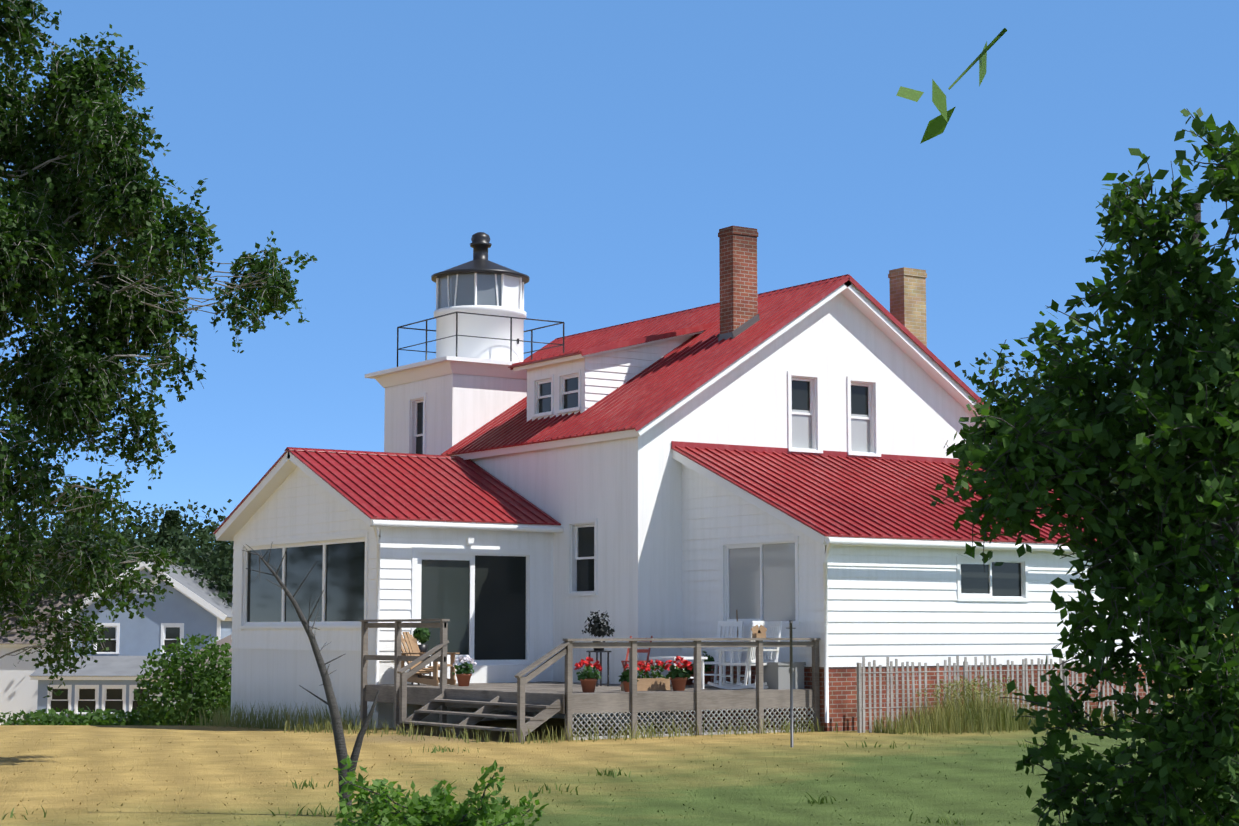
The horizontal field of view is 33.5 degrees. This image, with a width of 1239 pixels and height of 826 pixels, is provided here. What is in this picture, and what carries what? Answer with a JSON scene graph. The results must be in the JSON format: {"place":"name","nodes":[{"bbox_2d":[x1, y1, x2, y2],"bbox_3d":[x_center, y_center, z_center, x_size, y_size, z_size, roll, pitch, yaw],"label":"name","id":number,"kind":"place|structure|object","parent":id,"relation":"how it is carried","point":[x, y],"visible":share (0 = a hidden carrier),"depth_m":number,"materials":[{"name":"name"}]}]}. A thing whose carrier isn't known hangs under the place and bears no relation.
{"place":"outdoors","nodes":[
{"label":"outdoors","id":0,"kind":"place"},
{"bbox_2d":[37,569,231,719],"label":"blue house walls","id":1,"kind":"structure","parent":0,"point":[138,636],"depth_m":100.73,"materials":[{"name":"blue wood"}]},
{"bbox_2d":[30,562,231,713],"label":"trim","id":2,"kind":"structure","parent":1,"relation":"attached to","point":[113,696],"depth_m":97.57,"materials":[{"name":"white wood"}]},
{"bbox_2d":[30,562,232,676],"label":"roof","id":3,"kind":"structure","parent":1,"relation":"on","point":[116,666],"depth_m":99.86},
{"bbox_2d":[0,0,317,697],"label":"tree","id":4,"kind":"object","parent":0,"point":[111,212],"depth_m":24.55,"materials":[{"name":"green plant"}]},
{"bbox_2d":[142,634,231,678],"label":"garage roof","id":5,"kind":"structure","parent":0,"point":[227,639],"depth_m":73.52,"materials":[{"name":"grey"}]},
{"bbox_2d":[0,634,1225,825],"bbox_3d":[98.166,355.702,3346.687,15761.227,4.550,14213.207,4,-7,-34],"label":"ground","id":6,"kind":"structure","parent":0,"point":[648,799],"depth_m":24.19,"materials":[{"name":"plant"}]},
{"bbox_2d":[0,644,62,724],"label":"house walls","id":7,"kind":"structure","parent":6,"relation":"on","point":[18,689],"depth_m":112.75,"materials":[{"name":"white paint"}]},
{"bbox_2d":[0,594,83,643],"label":"house roof","id":8,"kind":"structure","parent":7,"relation":"on","point":[27,639],"depth_m":114.54,"materials":[{"name":"grey"}]},
{"bbox_2d":[0,634,231,725],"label":"shrubs","id":9,"kind":"object","parent":6,"relation":"on","point":[203,682],"depth_m":51.27,"materials":[{"name":"green plant"}]},
{"bbox_2d":[150,680,229,721],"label":"garage walls","id":10,"kind":"structure","parent":6,"relation":"on","point":[160,694],"depth_m":72.21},
{"bbox_2d":[243,544,378,809],"bbox_3d":[-2.856,2.412,18.875,1.257,2.451,0.499,2,-6,-14],"label":"dead sapling","id":11,"kind":"object","parent":6,"relation":"on","point":[339,740],"visible":0.94,"depth_m":18.81,"materials":[{"name":"grey wood"}]},
{"bbox_2d":[231,649,552,728],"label":"foundation wall","id":12,"kind":"structure","parent":6,"relation":"on","point":[267,676],"depth_m":40.24,"materials":[{"name":"white paint"}]},
{"bbox_2d":[333,755,548,825],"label":"bush","id":13,"kind":"object","parent":6,"relation":"on","point":[414,814],"depth_m":15.59,"materials":[{"name":"green plant"}]},
{"bbox_2d":[2,740,1068,825],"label":"grass tufts","id":14,"kind":"object","parent":6,"relation":"on","point":[611,773],"visible":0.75,"depth_m":21.91,"materials":[{"name":"green plant"}]},
{"bbox_2d":[360,619,819,742],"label":"deck","id":15,"kind":"structure","parent":6,"relation":"on","point":[547,700],"depth_m":33.80,"materials":[{"name":"grey wood"}]},
{"bbox_2d":[411,628,430,684],"bbox_3d":[-3.626,4.425,37.683,0.337,1.084,0.330,4,-7,-34],"label":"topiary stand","id":16,"kind":"object","parent":15,"relation":"on","point":[422,635],"visible":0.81,"depth_m":37.62,"materials":[{"name":"green plant"}]},
{"bbox_2d":[401,632,459,685],"bbox_3d":[-3.488,4.430,37.136,0.955,0.959,0.740,-3,-7,26],"label":"adirondack chair","id":17,"kind":"object","parent":15,"relation":"on","point":[410,641],"visible":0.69,"depth_m":37.17,"materials":[{"name":"brown wood"}]},
{"bbox_2d":[452,655,476,685],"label":"pot flowers","id":18,"kind":"object","parent":15,"relation":"on","point":[465,669],"visible":1,"depth_m":36.48,"materials":[{"name":"white plant"}]},
{"bbox_2d":[405,665,536,683],"bbox_3d":[-2.788,4.908,38.679,2.650,0.328,0.387,4,-7,-34],"label":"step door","id":19,"kind":"structure","parent":15,"relation":"on","point":[493,673],"depth_m":38.73,"materials":[{"name":"white wood"}]},
{"bbox_2d":[574,657,601,692],"bbox_3d":[-0.507,4.185,32.942,0.423,0.570,0.439,-2,-6,19],"label":"potted geranium","id":20,"kind":"object","parent":15,"relation":"on","point":[588,679],"visible":1,"depth_m":32.85,"materials":[{"name":"plant"}]},
{"bbox_2d":[582,610,614,686],"bbox_3d":[-0.341,4.173,36.518,0.584,1.341,0.557,4,-7,-34],"label":"dark plant stand","id":21,"kind":"object","parent":15,"relation":"on","point":[598,629],"visible":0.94,"depth_m":36.46,"materials":[{"name":"black metal"}]},
{"bbox_2d":[618,669,638,691],"bbox_3d":[0.157,4.298,33.113,0.309,0.380,0.328,-3,-7,27],"label":"potted plant","id":22,"kind":"object","parent":15,"relation":"on","point":[624,678],"visible":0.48,"depth_m":33.03,"materials":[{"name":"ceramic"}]},
{"bbox_2d":[621,636,652,676],"bbox_3d":[0.307,4.415,36.602,0.425,0.900,0.511,-2,-6,21],"label":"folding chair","id":23,"kind":"object","parent":15,"relation":"on","point":[640,651],"visible":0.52,"depth_m":36.65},
{"bbox_2d":[621,659,669,690],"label":"planter box flowers","id":24,"kind":"object","parent":15,"relation":"on","point":[648,683],"visible":0.85,"depth_m":33.94,"materials":[{"name":"red plant"}]},
{"bbox_2d":[665,656,691,690],"bbox_3d":[0.996,4.269,33.785,0.462,0.579,0.434,-3,-7,30],"label":"potted geranium","id":25,"kind":"object","parent":15,"relation":"on","point":[678,675],"visible":1,"depth_m":33.70,"materials":[{"name":"plant"}]},
{"bbox_2d":[649,656,707,688],"bbox_3d":[0.998,4.397,34.816,0.800,0.540,0.600,6,-8,-44],"label":"deck table","id":26,"kind":"object","parent":15,"relation":"on","point":[685,658],"visible":0.46,"depth_m":34.76,"materials":[{"name":"white plastic"}]},
{"bbox_2d":[684,661,693,684],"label":"potted flowers","id":27,"kind":"object","parent":15,"relation":"on","point":[689,681],"visible":0.42,"depth_m":37.20,"materials":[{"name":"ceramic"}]},
{"bbox_2d":[565,707,814,739],"bbox_3d":[1.257,5.036,33.308,5.041,0.453,0.050,4,-7,-34],"label":"lattice skirting","id":28,"kind":"object","parent":15,"relation":"attached to","point":[705,732],"visible":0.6,"depth_m":33.21,"materials":[{"name":"grey wood"}]},
{"bbox_2d":[693,651,714,683],"bbox_3d":[1.507,4.561,36.768,0.439,0.623,0.431,-3,-7,27],"label":"green pot","id":29,"kind":"object","parent":15,"relation":"on","point":[707,669],"visible":0.25,"depth_m":36.68,"materials":[{"name":"ceramic"}]},
{"bbox_2d":[693,621,743,686],"bbox_3d":[1.733,4.200,35.869,0.550,1.137,0.876,-4,-7,36],"label":"rocking chair","id":30,"kind":"object","parent":15,"relation":"on","point":[732,624],"visible":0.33,"depth_m":36.10,"materials":[{"name":"white wood"}]},
{"bbox_2d":[707,621,766,688],"bbox_3d":[1.980,4.069,34.624,0.876,1.137,0.550,-3,-7,26],"label":"white chair","id":31,"kind":"object","parent":15,"relation":"on","point":[751,661],"visible":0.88,"depth_m":34.44,"materials":[{"name":"white wood"}]},
{"bbox_2d":[734,610,743,683],"bbox_3d":[2.128,4.161,36.450,0.060,1.351,0.280,4,-7,-34],"label":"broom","id":32,"kind":"object","parent":15,"relation":"on","point":[735,680],"visible":0.38,"depth_m":36.49,"materials":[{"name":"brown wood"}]},
{"bbox_2d":[726,621,781,688],"bbox_3d":[2.297,4.102,34.942,0.875,1.137,0.550,2,-6,-19],"label":"rocking chair","id":33,"kind":"object","parent":15,"relation":"on","point":[769,656],"visible":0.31,"depth_m":34.98,"materials":[{"name":"white wood"}]},
{"bbox_2d":[751,625,766,637],"bbox_3d":[2.317,3.624,34.164,0.336,0.220,0.120,4,-7,-34],"label":"birdhouse","id":34,"kind":"object","parent":15,"relation":"on","point":[758,632],"visible":1,"depth_m":34.13,"materials":[{"name":"brown wood"}]},
{"bbox_2d":[763,662,805,689],"bbox_3d":[2.774,4.446,34.855,0.640,0.450,0.445,5,-8,-39],"label":"storage box","id":35,"kind":"object","parent":15,"relation":"on","point":[776,675],"visible":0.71,"depth_m":34.66,"materials":[{"name":"grey plastic"}]},
{"bbox_2d":[243,293,989,723],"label":"house wall","id":36,"kind":"structure","parent":6,"relation":"on","point":[627,493],"depth_m":39.82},
{"bbox_2d":[431,232,529,361],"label":"lantern","id":37,"kind":"object","parent":36,"relation":"on","point":[480,283],"visible":0.92,"depth_m":45.45,"materials":[{"name":"white metal"}]},
{"bbox_2d":[397,311,564,366],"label":"gallery railing","id":38,"kind":"object","parent":36,"relation":"on","point":[510,339],"visible":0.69,"depth_m":45.42,"materials":[{"name":"black metal"}]},
{"bbox_2d":[237,369,1028,665],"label":"house windows","id":39,"kind":"structure","parent":36,"relation":"in","point":[482,599],"depth_m":39.43,"materials":[{"name":"black glass"}]},
{"bbox_2d":[215,280,1085,722],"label":"roof trim","id":40,"kind":"structure","parent":36,"relation":"attached to","point":[283,470],"depth_m":40.21,"materials":[{"name":"white wood"}]},
{"bbox_2d":[213,274,1096,544],"bbox_3d":[1.070,0.139,42.102,14.054,5.427,14.962,4,-7,-34],"label":"roof","id":41,"kind":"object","parent":36,"relation":"on","point":[835,493],"visible":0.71,"depth_m":39.79,"materials":[{"name":"red metal"}]},
{"bbox_2d":[231,334,1156,666],"bbox_3d":[0.435,1.449,40.107,7.279,6.770,18.740,14,-16,-67],"label":"house siding","id":42,"kind":"object","parent":36,"relation":"attached to","point":[899,604],"visible":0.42,"depth_m":37.49,"materials":[{"name":"white wood"}]},
{"bbox_2d":[718,226,757,333],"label":"red chimney","id":43,"kind":"object","parent":36,"relation":"on","point":[738,273],"visible":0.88,"depth_m":40.74,"materials":[{"name":"brick"}]},
{"bbox_2d":[717,314,759,340],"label":"chimney flashing","id":44,"kind":"object","parent":36,"relation":"on","point":[742,327],"visible":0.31,"depth_m":40.62,"materials":[{"name":"grey metal"}]},
{"bbox_2d":[888,267,926,346],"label":"chimney","id":45,"kind":"object","parent":36,"relation":"on","point":[908,298],"visible":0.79,"depth_m":42.61,"materials":[{"name":"brick"}]},
{"bbox_2d":[0,344,1238,666],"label":"treeline","id":46,"kind":"object","parent":6,"relation":"on","point":[204,556],"depth_m":114.31,"materials":[{"name":"green plant"}]},
{"bbox_2d":[179,675,1178,743],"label":"weeds","id":47,"kind":"object","parent":6,"relation":"on","point":[995,716],"visible":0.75,"depth_m":34.57,"materials":[{"name":"green plant"}]},
{"bbox_2d":[786,620,795,746],"bbox_3d":[2.454,3.881,29.376,0.129,1.830,0.119,-1,-6,8],"label":"lawn pole","id":48,"kind":"object","parent":6,"relation":"on","point":[791,691],"visible":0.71,"depth_m":29.36,"materials":[{"name":"grey metal"}]},
{"bbox_2d":[683,663,1160,730],"bbox_3d":[5.957,5.780,36.640,9.195,2.570,3.710,1,-6,-7],"label":"brick foundation","id":49,"kind":"object","parent":6,"relation":"on","point":[843,697],"depth_m":35.55,"materials":[{"name":"red brick"}]},
{"bbox_2d":[857,655,1199,732],"bbox_3d":[7.898,4.974,36.775,9.460,1.304,0.088,4,-7,-34],"label":"snow fence","id":50,"kind":"object","parent":6,"relation":"on","point":[861,708],"visible":0.31,"depth_m":35.27,"materials":[{"name":"brown wood"}]},
{"bbox_2d":[930,107,1238,825],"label":"tree","id":51,"kind":"object","parent":6,"relation":"on","point":[1224,359],"depth_m":13.34,"materials":[{"name":"green plant"}]},
{"bbox_2d":[0,0,1238,607],"label":"sky","id":52,"kind":"structure","parent":0,"point":[602,150],"materials":[{"name":"blue"}]},
{"bbox_2d":[896,28,1006,143],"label":"leaves","id":53,"kind":"object","parent":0,"point":[937,125],"visible":1,"depth_m":3.73,"materials":[{"name":"green plant"}]}
]}

